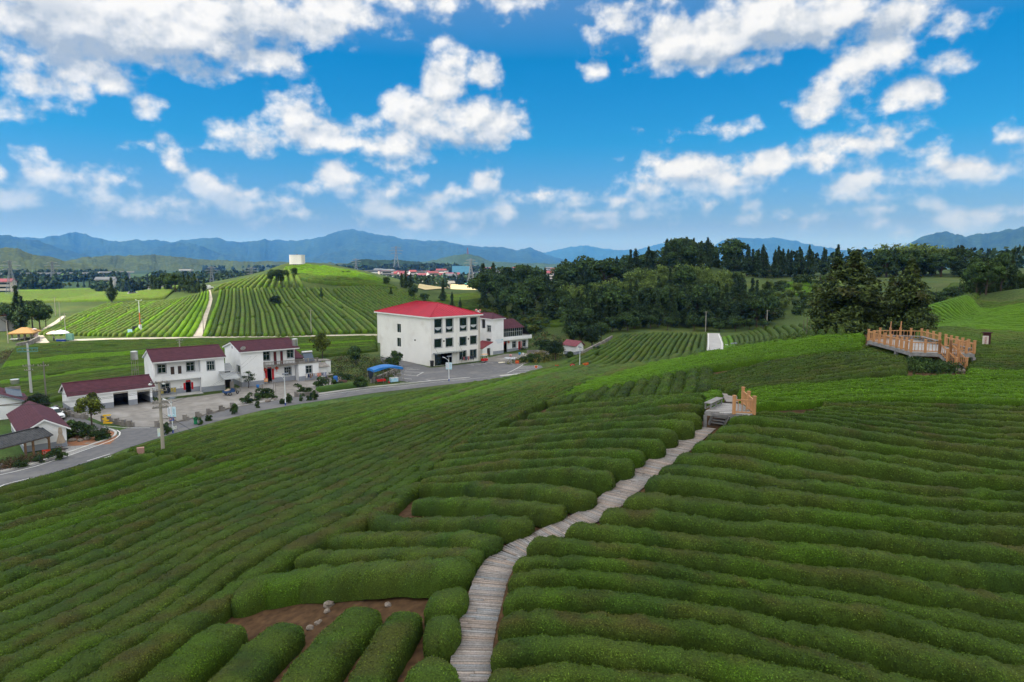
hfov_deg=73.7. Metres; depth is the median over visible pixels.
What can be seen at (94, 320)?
tea hedge
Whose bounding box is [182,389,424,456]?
tea hedge
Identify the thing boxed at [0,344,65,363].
verge weeds
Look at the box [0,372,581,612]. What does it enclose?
tea hedge
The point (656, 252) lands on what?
broadleaf tree
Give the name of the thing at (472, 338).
window
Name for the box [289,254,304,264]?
hilltop tank
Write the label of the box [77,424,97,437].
shrub
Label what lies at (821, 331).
tea hedge
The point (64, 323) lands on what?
tea hedge
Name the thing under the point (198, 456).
tea hedge
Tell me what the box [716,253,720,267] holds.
conifer tree
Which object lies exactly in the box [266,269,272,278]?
broadleaf tree
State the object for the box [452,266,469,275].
billboard
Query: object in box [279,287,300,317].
tea hedge
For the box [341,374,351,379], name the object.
shrub
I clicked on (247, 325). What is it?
tea hedge
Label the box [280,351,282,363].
door
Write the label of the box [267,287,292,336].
tea hedge
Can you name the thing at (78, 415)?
garden wall
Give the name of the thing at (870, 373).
tea hedge
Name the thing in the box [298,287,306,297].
tea hedge
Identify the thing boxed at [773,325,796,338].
tea hedge
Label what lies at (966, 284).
broadleaf tree
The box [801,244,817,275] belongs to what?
conifer tree
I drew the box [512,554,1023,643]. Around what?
tea hedge
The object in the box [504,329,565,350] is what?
meadow growth
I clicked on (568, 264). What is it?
broadleaf tree
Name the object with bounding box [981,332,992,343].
name board
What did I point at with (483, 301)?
conifer tree
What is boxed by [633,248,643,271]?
conifer tree
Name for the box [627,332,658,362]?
tea hedge
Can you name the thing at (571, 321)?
conifer tree
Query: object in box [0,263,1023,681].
ground
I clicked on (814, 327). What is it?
conifer tree
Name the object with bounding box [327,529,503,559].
tea hedge
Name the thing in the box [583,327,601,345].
broadleaf tree
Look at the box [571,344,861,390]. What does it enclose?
tea hedge
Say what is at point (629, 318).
broadleaf tree
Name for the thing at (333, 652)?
tea hedge
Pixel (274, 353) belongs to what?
door
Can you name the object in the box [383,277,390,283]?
broadleaf tree
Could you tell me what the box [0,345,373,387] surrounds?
tea hedge
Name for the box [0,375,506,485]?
road
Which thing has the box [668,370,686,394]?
tea hedge
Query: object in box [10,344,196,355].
tea hedge
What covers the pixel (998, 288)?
conifer tree
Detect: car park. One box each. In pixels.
[380,357,425,366]
[383,361,542,382]
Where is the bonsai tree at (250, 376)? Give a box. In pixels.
[241,371,255,387]
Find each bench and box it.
[704,397,722,409]
[902,335,919,339]
[920,336,938,343]
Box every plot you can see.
[0,445,95,471]
[67,430,116,445]
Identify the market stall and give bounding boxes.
[367,364,403,382]
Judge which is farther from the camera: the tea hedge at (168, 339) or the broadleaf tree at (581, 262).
the broadleaf tree at (581, 262)
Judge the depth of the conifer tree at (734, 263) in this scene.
290.33 m
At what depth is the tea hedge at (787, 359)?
67.14 m
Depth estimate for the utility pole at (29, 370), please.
121.00 m
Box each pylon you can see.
[0,260,19,293]
[44,261,59,276]
[205,266,215,281]
[389,246,402,267]
[465,259,475,280]
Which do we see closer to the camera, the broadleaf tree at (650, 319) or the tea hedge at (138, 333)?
the broadleaf tree at (650, 319)
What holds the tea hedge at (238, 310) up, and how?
on the ground at (300, 615)
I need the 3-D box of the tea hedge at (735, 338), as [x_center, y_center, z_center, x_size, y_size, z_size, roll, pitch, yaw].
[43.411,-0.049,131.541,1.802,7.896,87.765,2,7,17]
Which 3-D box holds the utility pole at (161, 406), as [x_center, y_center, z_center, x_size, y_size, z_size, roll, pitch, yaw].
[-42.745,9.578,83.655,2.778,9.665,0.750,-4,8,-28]
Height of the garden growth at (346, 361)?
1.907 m
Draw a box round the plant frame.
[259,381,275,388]
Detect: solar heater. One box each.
[5,386,21,396]
[301,350,314,361]
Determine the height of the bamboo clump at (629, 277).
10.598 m
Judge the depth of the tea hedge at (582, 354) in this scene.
164.53 m
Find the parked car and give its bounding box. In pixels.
[49,407,64,418]
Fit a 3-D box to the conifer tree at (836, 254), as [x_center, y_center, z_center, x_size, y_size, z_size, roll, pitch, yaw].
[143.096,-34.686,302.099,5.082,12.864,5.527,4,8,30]
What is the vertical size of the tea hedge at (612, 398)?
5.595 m
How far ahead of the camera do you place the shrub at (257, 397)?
119.11 m
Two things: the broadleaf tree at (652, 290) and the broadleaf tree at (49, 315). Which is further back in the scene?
the broadleaf tree at (49, 315)
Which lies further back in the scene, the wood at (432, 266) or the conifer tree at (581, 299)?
the wood at (432, 266)
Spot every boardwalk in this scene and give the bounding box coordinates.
[450,427,715,681]
[722,393,737,402]
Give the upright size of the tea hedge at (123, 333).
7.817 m
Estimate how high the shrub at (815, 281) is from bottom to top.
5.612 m
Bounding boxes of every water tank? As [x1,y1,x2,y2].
[10,379,19,383]
[130,351,138,374]
[292,338,297,345]
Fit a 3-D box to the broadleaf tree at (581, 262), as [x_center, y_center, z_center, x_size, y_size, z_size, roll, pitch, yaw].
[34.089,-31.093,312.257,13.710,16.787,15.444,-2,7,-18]
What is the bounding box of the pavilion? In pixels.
[8,327,41,340]
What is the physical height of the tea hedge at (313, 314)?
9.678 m
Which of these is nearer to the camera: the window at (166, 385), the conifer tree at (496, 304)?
the window at (166, 385)
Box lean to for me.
[219,363,240,390]
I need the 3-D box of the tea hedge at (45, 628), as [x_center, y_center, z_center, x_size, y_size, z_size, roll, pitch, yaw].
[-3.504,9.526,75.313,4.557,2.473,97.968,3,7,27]
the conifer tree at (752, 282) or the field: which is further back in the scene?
the field
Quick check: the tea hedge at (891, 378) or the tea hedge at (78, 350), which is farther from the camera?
the tea hedge at (78, 350)
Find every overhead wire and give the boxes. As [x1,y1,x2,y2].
[0,390,154,405]
[6,382,164,397]
[13,391,157,405]
[14,382,151,396]
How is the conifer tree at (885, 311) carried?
on the ground at (300, 615)
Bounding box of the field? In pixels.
[418,284,475,289]
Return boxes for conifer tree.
[6,285,18,328]
[10,295,32,328]
[104,277,117,302]
[148,274,153,289]
[151,275,157,289]
[162,283,174,288]
[177,278,180,291]
[179,272,187,291]
[182,272,190,292]
[187,277,192,291]
[190,273,197,292]
[196,278,200,291]
[201,278,207,291]
[399,273,403,286]
[401,269,410,287]
[407,273,413,287]
[438,279,447,300]
[450,292,454,305]
[476,263,484,291]
[476,282,490,306]
[477,286,488,310]
[486,267,496,293]
[491,287,509,313]
[498,295,506,315]
[503,267,510,287]
[508,304,521,314]
[511,301,518,317]
[523,284,542,320]
[537,281,551,317]
[538,274,551,305]
[538,276,544,301]
[544,279,563,319]
[561,303,581,339]
[573,267,582,287]
[574,289,579,306]
[577,293,593,324]
[578,262,594,290]
[578,307,585,339]
[584,301,592,334]
[590,289,600,323]
[595,302,603,321]
[597,287,604,321]
[608,293,617,327]
[615,300,626,330]
[624,249,635,272]
[624,257,633,281]
[625,280,632,311]
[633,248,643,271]
[633,280,638,291]
[639,246,652,270]
[640,289,652,314]
[641,300,648,327]
[645,251,657,273]
[651,289,665,314]
[651,292,665,326]
[655,238,669,267]
[656,275,660,287]
[663,287,673,325]
[665,268,673,284]
[670,246,687,268]
[677,284,682,311]
[677,284,695,321]
[683,295,691,327]
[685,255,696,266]
[693,290,714,326]
[694,241,707,268]
[705,237,715,262]
[705,245,713,267]
[705,286,712,315]
[711,293,721,320]
[712,280,721,313]
[713,247,722,268]
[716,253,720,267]
[719,283,730,317]
[724,253,730,269]
[727,248,740,271]
[727,285,739,325]
[728,299,742,328]
[729,273,736,293]
[738,284,749,326]
[740,278,747,301]
[742,244,751,275]
[747,289,752,318]
[748,248,765,276]
[749,249,756,276]
[750,278,754,293]
[755,279,758,293]
[759,282,778,321]
[760,249,770,270]
[761,252,771,277]
[770,251,780,277]
[777,251,783,277]
[779,249,789,276]
[785,250,789,275]
[785,250,799,276]
[792,250,799,276]
[798,249,806,274]
[800,255,870,326]
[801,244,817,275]
[804,300,821,333]
[809,247,890,334]
[810,251,819,273]
[816,247,829,275]
[820,249,830,273]
[830,248,837,265]
[837,244,841,259]
[860,270,893,327]
[870,253,886,277]
[877,254,937,334]
[878,275,897,333]
[884,248,900,276]
[918,250,930,275]
[918,290,944,327]
[927,250,938,275]
[947,252,957,275]
[950,245,966,276]
[951,254,965,276]
[971,282,979,293]
[972,258,987,294]
[988,279,998,292]
[994,281,1003,291]
[1004,248,1019,289]
[1005,281,1019,289]
[1018,275,1023,288]
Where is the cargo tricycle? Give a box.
[222,388,238,395]
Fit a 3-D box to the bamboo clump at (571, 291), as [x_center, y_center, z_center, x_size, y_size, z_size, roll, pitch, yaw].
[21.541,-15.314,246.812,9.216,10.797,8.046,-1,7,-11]
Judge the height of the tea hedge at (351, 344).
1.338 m
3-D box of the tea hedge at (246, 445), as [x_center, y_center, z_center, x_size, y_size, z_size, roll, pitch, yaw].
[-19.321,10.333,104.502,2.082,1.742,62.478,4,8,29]
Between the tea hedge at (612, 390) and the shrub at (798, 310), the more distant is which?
the shrub at (798, 310)
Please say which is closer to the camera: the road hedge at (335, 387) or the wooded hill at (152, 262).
the road hedge at (335, 387)
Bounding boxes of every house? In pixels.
[0,278,17,291]
[0,313,13,330]
[0,387,27,419]
[6,401,70,451]
[94,277,116,286]
[363,270,379,273]
[381,269,396,273]
[381,271,391,275]
[408,270,416,275]
[426,271,438,275]
[445,273,457,280]
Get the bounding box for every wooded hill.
[0,247,125,271]
[67,254,348,270]
[344,259,439,269]
[422,253,575,267]
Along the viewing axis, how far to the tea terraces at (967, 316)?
96.83 m
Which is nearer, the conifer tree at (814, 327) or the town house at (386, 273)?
the conifer tree at (814, 327)
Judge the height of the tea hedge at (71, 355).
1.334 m
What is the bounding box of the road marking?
[0,430,120,474]
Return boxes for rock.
[306,624,313,630]
[323,600,333,607]
[385,601,391,606]
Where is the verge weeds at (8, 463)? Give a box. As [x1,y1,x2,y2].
[0,446,63,469]
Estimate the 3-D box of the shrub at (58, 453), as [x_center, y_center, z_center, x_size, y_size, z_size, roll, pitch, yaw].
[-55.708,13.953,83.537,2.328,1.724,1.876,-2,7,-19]
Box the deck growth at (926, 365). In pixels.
[899,356,965,373]
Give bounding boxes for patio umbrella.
[56,427,67,449]
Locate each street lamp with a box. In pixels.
[163,397,175,432]
[277,373,287,404]
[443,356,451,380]
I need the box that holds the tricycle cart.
[481,354,487,362]
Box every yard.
[83,393,233,426]
[231,377,344,406]
[482,351,548,365]
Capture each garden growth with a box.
[326,353,401,380]
[504,350,566,364]
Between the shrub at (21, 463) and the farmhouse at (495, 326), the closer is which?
the shrub at (21, 463)
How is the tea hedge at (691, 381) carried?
on the ground at (300, 615)
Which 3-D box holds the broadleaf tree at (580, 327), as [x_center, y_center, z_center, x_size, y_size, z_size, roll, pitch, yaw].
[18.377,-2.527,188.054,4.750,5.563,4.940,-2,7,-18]
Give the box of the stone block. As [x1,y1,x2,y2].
[137,447,143,453]
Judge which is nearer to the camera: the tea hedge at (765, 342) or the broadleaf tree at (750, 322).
the tea hedge at (765, 342)
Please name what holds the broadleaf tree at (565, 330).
on the ground at (300, 615)
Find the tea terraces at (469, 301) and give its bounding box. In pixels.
[435,292,565,326]
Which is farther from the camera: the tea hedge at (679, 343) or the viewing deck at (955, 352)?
the tea hedge at (679, 343)
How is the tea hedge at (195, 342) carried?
on the ground at (300, 615)
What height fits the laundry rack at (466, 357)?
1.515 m
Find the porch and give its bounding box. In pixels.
[0,426,52,456]
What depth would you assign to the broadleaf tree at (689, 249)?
286.17 m
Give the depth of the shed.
144.54 m
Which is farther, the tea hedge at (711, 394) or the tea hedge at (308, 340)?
the tea hedge at (308, 340)
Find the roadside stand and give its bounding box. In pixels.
[56,334,73,340]
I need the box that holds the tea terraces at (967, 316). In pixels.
[915,294,1023,358]
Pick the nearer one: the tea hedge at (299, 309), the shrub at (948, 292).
the shrub at (948, 292)
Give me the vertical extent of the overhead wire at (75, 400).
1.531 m
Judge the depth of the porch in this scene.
84.61 m
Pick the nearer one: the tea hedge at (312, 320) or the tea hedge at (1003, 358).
the tea hedge at (1003, 358)
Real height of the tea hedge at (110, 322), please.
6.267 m
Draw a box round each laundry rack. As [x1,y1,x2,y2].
[157,387,175,393]
[305,372,325,381]
[461,356,473,361]
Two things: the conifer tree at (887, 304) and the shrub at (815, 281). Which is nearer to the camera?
the conifer tree at (887, 304)
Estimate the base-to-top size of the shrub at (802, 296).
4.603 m
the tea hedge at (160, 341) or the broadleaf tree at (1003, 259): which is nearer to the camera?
the broadleaf tree at (1003, 259)
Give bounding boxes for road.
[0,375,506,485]
[64,415,118,431]
[707,333,722,349]
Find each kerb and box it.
[0,427,116,471]
[319,377,469,393]
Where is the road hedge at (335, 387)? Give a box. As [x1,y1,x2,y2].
[315,382,367,392]
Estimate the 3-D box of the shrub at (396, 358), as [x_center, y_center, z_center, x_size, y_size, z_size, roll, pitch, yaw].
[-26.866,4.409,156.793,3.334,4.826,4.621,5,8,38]
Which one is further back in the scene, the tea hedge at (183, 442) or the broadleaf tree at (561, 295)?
the broadleaf tree at (561, 295)
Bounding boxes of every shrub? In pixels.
[11,459,29,467]
[32,454,44,462]
[45,448,68,459]
[66,419,91,437]
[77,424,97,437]
[86,428,111,440]
[239,395,254,403]
[247,392,261,400]
[256,384,273,398]
[266,393,277,399]
[293,383,303,391]
[303,387,312,391]
[313,377,329,386]
[326,379,335,383]
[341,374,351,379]
[353,376,367,387]
[385,350,402,364]
[521,323,536,333]
[525,353,536,360]
[533,319,550,329]
[533,338,550,349]
[535,353,542,361]
[565,351,573,357]
[752,309,785,318]
[771,285,785,290]
[772,280,790,287]
[791,299,807,307]
[791,304,812,314]
[792,274,809,282]
[798,294,809,301]
[805,274,827,279]
[808,280,826,286]
[932,296,946,300]
[935,287,962,296]
[945,288,966,294]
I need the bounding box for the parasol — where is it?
[52,330,68,333]
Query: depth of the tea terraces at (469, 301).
288.25 m
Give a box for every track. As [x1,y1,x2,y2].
[36,316,63,342]
[69,334,376,340]
[193,290,211,335]
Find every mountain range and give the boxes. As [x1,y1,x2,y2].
[0,235,93,260]
[12,229,571,263]
[134,242,393,263]
[543,243,664,262]
[656,237,873,263]
[903,226,1023,256]
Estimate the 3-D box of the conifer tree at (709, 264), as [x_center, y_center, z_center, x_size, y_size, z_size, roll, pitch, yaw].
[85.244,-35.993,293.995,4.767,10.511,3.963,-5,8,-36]
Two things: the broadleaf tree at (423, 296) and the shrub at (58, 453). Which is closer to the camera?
the shrub at (58, 453)
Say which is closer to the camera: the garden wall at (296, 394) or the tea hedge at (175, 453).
the tea hedge at (175, 453)
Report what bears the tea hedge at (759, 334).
on the ground at (300, 615)
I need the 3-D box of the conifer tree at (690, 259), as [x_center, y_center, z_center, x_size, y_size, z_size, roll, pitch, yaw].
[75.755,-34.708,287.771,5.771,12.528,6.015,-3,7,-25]
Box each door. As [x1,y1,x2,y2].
[273,352,276,364]
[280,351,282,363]
[435,354,440,365]
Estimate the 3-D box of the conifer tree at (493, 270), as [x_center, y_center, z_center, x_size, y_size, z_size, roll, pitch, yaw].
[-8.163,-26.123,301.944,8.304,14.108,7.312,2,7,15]
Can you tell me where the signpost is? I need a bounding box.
[102,414,112,425]
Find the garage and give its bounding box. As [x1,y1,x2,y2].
[58,374,155,411]
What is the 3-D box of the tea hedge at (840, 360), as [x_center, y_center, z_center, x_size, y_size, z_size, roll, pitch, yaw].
[27.894,2.957,62.420,22.284,2.915,2.476,-2,7,-20]
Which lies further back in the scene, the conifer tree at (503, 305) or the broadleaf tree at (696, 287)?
the conifer tree at (503, 305)
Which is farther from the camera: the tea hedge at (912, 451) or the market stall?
the market stall
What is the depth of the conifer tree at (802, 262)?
304.89 m
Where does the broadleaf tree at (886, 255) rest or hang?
on the ground at (300, 615)
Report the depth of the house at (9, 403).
105.07 m
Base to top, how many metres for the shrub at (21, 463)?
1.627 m
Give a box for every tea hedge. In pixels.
[0,342,374,373]
[0,344,350,374]
[0,344,371,380]
[0,345,301,369]
[0,345,366,383]
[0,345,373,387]
[0,355,141,370]
[0,359,143,376]
[0,363,628,681]
[0,364,609,586]
[0,364,619,656]
[0,365,143,384]
[0,365,583,559]
[0,365,596,570]
[0,365,613,600]
[0,366,87,377]
[0,366,570,548]
[0,366,610,641]
[0,367,557,539]
[0,368,544,531]
[0,370,588,624]
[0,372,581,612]
[0,375,47,381]
[0,451,137,494]
[0,452,155,503]
[0,454,176,513]
[0,456,195,521]
[0,457,215,526]
[1,363,632,681]
[2,341,365,366]
[2,354,124,367]
[3,340,373,364]
[5,341,332,361]
[5,350,145,362]
[6,342,307,360]
[7,338,368,358]
[8,351,71,358]
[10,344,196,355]
[11,337,350,352]
[11,338,374,354]
[12,346,92,352]
[13,336,375,349]
[15,335,371,347]
[15,336,373,349]
[20,345,377,388]
[20,360,224,386]
[21,346,375,392]
[21,371,144,390]
[22,335,373,345]
[25,374,141,394]
[26,347,372,396]
[35,362,642,681]
[38,324,58,334]
[39,348,376,397]
[43,303,112,334]
[48,302,117,335]
[48,348,377,403]
[50,348,377,396]
[53,316,87,335]
[58,302,107,324]
[58,302,127,335]
[63,302,131,335]
[65,344,375,372]
[68,301,136,333]
[72,301,141,335]
[77,308,128,335]
[77,363,648,681]
[83,311,126,335]
[87,301,154,335]
[87,302,122,316]
[91,339,376,350]
[92,308,141,335]
[97,315,133,336]
[102,299,169,336]
[104,337,374,345]
[107,298,173,336]
[107,344,365,364]
[109,342,376,359]
[112,298,177,336]
[118,297,181,336]
[118,337,375,345]
[126,331,135,336]
[127,301,150,311]
[128,417,239,451]
[129,301,146,308]
[132,299,164,315]
[133,330,142,336]
[133,414,257,451]
[135,297,184,331]
[138,622,248,681]
[141,295,190,336]
[142,296,187,331]
[143,300,160,307]
[144,409,292,452]
[144,412,275,448]
[145,406,309,453]
[149,304,184,336]
[150,403,325,452]
[154,401,341,455]
[157,294,196,336]
[158,399,357,455]
[163,293,199,336]
[163,396,371,454]
[169,395,386,454]
[172,292,202,336]
[173,393,398,457]
[176,391,413,458]
[179,291,205,336]
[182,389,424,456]
[184,294,193,304]
[186,290,208,336]
[187,387,438,455]
[192,385,450,457]
[195,383,465,460]
[199,381,477,460]
[203,289,222,336]
[204,379,488,458]
[207,622,306,681]
[209,289,225,336]
[211,377,499,457]
[214,338,375,343]
[215,325,221,336]
[215,375,510,458]
[218,289,228,325]
[221,288,232,336]
[221,382,484,456]
[227,288,235,336]
[231,555,476,617]
[233,318,239,336]
[236,288,240,318]
[239,287,244,336]
[243,288,249,336]
[246,287,254,317]
[250,287,261,336]
[250,317,255,336]
[253,288,267,336]
[257,287,268,312]
[260,287,280,336]
[263,287,286,336]
[265,312,273,336]
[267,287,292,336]
[271,287,298,335]
[275,287,288,307]
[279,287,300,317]
[280,606,382,681]
[283,287,307,319]
[286,287,294,298]
[287,307,304,335]
[290,287,318,319]
[293,545,484,572]
[294,287,336,334]
[294,298,324,333]
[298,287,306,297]
[298,317,311,335]
[300,340,374,343]
[302,287,349,333]
[305,318,317,334]
[306,287,355,333]
[306,297,343,333]
[310,287,345,318]
[310,343,376,347]
[313,287,367,332]
[316,318,330,334]
[317,287,342,308]
[322,287,376,332]
[325,287,376,327]
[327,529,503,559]
[332,341,373,343]
[342,308,373,332]
[344,317,361,333]
[348,610,423,681]
[367,480,597,543]
[404,655,460,681]
[411,495,567,527]
[420,465,615,495]
[421,455,634,482]
[422,614,461,663]
[423,586,468,625]
[433,447,645,469]
[442,437,665,460]
[453,427,678,451]
[467,418,695,442]
[483,411,702,434]
[487,660,710,681]
[490,632,850,681]
[497,607,936,681]
[503,585,1023,681]
[507,567,1023,664]
[509,403,705,426]
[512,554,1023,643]
[526,534,1023,622]
[527,395,704,419]
[544,334,622,368]
[545,391,568,408]
[546,392,705,411]
[551,334,626,367]
[553,346,860,395]
[557,390,580,405]
[558,355,595,367]
[564,521,1023,594]
[565,345,856,392]
[571,333,635,366]
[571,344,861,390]
[572,387,595,403]
[573,343,860,387]
[576,339,864,380]
[579,341,863,383]
[580,342,862,385]
[581,332,644,367]
[581,391,691,402]
[582,333,640,365]
[582,337,864,378]
[585,384,608,401]
[591,334,865,374]
[597,333,649,365]
[597,336,864,374]
[598,333,630,355]
[599,382,621,399]
[599,507,1023,564]
[605,333,865,370]
[608,332,654,365]
[608,332,865,369]
[615,380,634,397]
[623,491,1023,545]
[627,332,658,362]
[629,377,648,396]
[633,332,663,362]
[641,332,682,362]
[642,332,668,360]
[642,375,660,394]
[644,472,1023,525]
[648,332,672,360]
[648,332,686,362]
[655,372,673,394]
[656,332,677,358]
[657,332,691,361]
[658,463,1023,512]
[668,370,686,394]
[669,353,680,358]
[673,451,1023,502]
[680,333,700,356]
[682,367,698,392]
[685,333,696,350]
[691,439,1023,490]
[693,333,705,355]
[696,366,712,392]
[699,389,722,393]
[701,392,723,397]
[705,397,723,407]
[705,432,1023,476]
[710,347,886,377]
[710,351,907,381]
[710,353,902,385]
[711,345,879,375]
[711,349,893,379]
[711,352,906,383]
[711,354,905,387]
[712,356,905,389]
[715,423,1023,469]
[718,357,906,389]
[720,360,908,391]
[722,336,729,348]
[723,364,907,393]
[726,335,735,346]
[727,369,907,395]
[727,414,1023,460]
[731,335,741,345]
[736,334,747,344]
[737,373,1004,395]
[737,378,1023,398]
[738,376,1023,395]
[738,382,1023,398]
[739,384,1023,401]
[739,388,1023,403]
[740,333,752,343]
[744,332,758,343]
[744,393,1023,411]
[748,330,764,341]
[752,330,769,340]
[756,327,777,340]
[756,390,1023,402]
[756,410,1023,439]
[757,414,1023,448]
[764,325,787,340]
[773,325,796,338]
[779,416,1022,449]
[782,324,806,338]
[790,324,815,336]
[798,323,825,334]
[804,409,1023,433]
[807,322,836,334]
[812,407,1023,427]
[820,400,1023,410]
[820,405,1023,421]
[823,402,1023,414]
[836,327,845,334]
[965,368,1023,373]
[966,363,1023,369]
[966,366,1023,370]
[966,370,1023,374]
[968,352,1023,358]
[968,354,1023,361]
[968,356,1023,363]
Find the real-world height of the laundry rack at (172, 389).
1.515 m
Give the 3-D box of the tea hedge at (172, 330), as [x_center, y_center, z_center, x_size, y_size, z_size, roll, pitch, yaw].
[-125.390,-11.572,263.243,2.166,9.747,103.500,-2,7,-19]
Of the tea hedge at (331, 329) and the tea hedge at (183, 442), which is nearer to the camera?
the tea hedge at (183, 442)
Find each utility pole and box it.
[17,343,37,392]
[38,361,48,395]
[148,380,175,448]
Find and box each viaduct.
[0,272,88,274]
[98,271,133,278]
[179,269,193,271]
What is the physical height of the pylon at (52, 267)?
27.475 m
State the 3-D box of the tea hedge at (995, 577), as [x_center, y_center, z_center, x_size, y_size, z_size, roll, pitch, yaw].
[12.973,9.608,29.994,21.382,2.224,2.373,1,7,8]
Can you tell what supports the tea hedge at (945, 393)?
on the ground at (300, 615)
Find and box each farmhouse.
[142,344,225,397]
[222,337,318,386]
[480,312,531,355]
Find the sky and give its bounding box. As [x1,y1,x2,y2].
[0,0,1023,252]
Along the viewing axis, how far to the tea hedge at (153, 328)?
242.01 m
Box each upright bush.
[163,422,172,434]
[194,416,202,424]
[205,415,212,420]
[230,403,238,413]
[286,393,291,402]
[310,390,318,399]
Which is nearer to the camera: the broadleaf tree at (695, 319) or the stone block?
the stone block
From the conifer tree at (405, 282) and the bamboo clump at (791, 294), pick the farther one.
the conifer tree at (405, 282)
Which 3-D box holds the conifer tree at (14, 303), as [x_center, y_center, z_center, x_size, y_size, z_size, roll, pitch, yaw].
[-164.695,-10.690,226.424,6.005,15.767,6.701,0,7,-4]
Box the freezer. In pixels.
[389,377,397,381]
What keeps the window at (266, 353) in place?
in the farmhouse at (284, 355)
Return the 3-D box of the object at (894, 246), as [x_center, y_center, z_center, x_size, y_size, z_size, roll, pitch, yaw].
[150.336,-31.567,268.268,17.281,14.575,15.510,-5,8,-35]
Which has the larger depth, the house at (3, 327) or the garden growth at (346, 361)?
the house at (3, 327)
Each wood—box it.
[0,244,1023,284]
[0,268,264,291]
[336,262,479,274]
[380,267,555,287]
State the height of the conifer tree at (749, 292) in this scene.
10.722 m
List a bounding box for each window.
[157,364,166,373]
[161,383,170,394]
[186,361,194,371]
[206,360,214,370]
[263,351,269,360]
[284,366,291,375]
[287,349,293,358]
[305,365,312,373]
[397,324,400,332]
[397,338,400,346]
[434,319,441,333]
[434,338,441,348]
[445,337,452,346]
[446,318,453,332]
[459,317,466,331]
[459,336,466,345]
[459,350,466,359]
[470,317,477,330]
[470,335,476,344]
[470,349,475,358]
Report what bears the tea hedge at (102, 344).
on the ground at (300, 615)
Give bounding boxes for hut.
[563,339,585,354]
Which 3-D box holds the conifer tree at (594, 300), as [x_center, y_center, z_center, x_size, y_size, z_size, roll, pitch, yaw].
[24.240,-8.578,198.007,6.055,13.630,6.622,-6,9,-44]
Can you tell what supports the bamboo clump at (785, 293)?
on the ground at (300, 615)
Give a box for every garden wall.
[16,336,39,345]
[53,405,88,418]
[101,415,134,426]
[154,402,233,426]
[294,390,318,396]
[370,366,402,382]
[527,350,546,354]
[581,335,612,353]
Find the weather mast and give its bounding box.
[132,299,141,329]
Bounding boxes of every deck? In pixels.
[703,387,756,426]
[866,321,976,368]
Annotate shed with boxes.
[314,359,331,376]
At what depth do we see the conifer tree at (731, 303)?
199.17 m
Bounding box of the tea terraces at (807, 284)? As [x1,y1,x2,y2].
[780,281,979,298]
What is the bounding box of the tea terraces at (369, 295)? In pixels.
[213,264,434,322]
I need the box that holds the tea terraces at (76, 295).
[0,285,177,303]
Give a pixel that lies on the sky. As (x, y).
(545, 126)
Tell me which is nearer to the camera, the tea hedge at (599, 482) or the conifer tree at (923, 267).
the tea hedge at (599, 482)
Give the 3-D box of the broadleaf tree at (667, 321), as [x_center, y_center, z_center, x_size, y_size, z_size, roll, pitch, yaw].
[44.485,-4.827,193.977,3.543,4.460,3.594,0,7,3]
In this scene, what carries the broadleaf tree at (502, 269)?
on the ground at (300, 615)
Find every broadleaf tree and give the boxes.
[0,302,17,330]
[14,299,46,327]
[20,393,50,406]
[31,304,52,328]
[41,311,53,326]
[73,392,105,425]
[154,276,164,288]
[158,272,180,288]
[163,273,181,291]
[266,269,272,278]
[269,295,281,302]
[271,269,289,283]
[290,268,297,274]
[308,333,330,358]
[346,345,362,365]
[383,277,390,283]
[407,285,417,296]
[420,293,429,299]
[467,273,499,293]
[479,268,496,293]
[490,287,505,297]
[490,307,498,313]
[496,266,516,277]
[496,274,517,284]
[497,284,527,303]
[506,289,528,314]
[512,263,532,280]
[514,267,543,281]
[520,275,550,304]
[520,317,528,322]
[527,324,539,332]
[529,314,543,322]
[542,280,568,294]
[544,340,565,359]
[550,266,578,283]
[553,289,571,304]
[554,260,578,287]
[555,306,595,325]
[559,297,584,317]
[561,325,580,339]
[572,255,597,279]
[573,322,587,340]
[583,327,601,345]
[584,291,610,309]
[586,257,623,280]
[588,282,601,291]
[592,263,625,282]
[592,321,611,341]
[597,283,631,314]
[603,316,622,331]
[616,312,638,330]
[618,254,629,273]
[624,295,641,312]
[636,286,668,307]
[638,256,657,270]
[639,250,662,266]
[643,314,658,328]
[650,286,678,310]
[651,289,685,310]
[659,246,677,253]
[660,251,683,272]
[662,316,674,329]
[663,283,687,292]
[664,237,695,251]
[667,278,681,284]
[672,264,696,290]
[677,242,699,257]
[679,289,705,310]
[685,314,704,330]
[691,285,713,311]
[698,243,720,262]
[699,242,715,256]
[699,317,717,330]
[700,282,720,309]
[713,322,724,331]
[716,238,746,262]
[727,316,743,330]
[729,273,745,285]
[743,297,772,326]
[743,318,756,329]
[747,293,757,319]
[753,288,780,318]
[757,318,769,326]
[864,256,886,269]
[876,248,904,276]
[898,249,924,263]
[925,253,958,276]
[947,247,976,264]
[959,272,990,291]
[959,280,987,294]
[961,256,990,291]
[969,261,1006,294]
[988,251,1011,290]
[1002,273,1023,289]
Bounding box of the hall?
[374,301,482,365]
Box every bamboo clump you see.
[560,284,583,298]
[568,284,584,293]
[590,277,619,290]
[621,270,644,283]
[623,281,640,293]
[633,267,656,282]
[638,282,653,290]
[646,273,667,286]
[646,278,657,287]
[655,263,674,281]
[695,263,710,282]
[696,273,709,283]
[700,271,711,282]
[710,272,730,284]
[715,278,735,294]
[761,280,774,287]
[774,290,789,298]
[777,298,788,308]
[786,288,797,297]
[791,282,802,290]
[796,290,805,294]
[810,283,822,288]
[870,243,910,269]
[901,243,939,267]
[908,243,941,253]
[926,245,949,269]
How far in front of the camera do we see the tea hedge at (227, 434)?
94.07 m
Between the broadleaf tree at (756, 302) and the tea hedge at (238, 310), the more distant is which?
the tea hedge at (238, 310)
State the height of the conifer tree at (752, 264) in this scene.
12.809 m

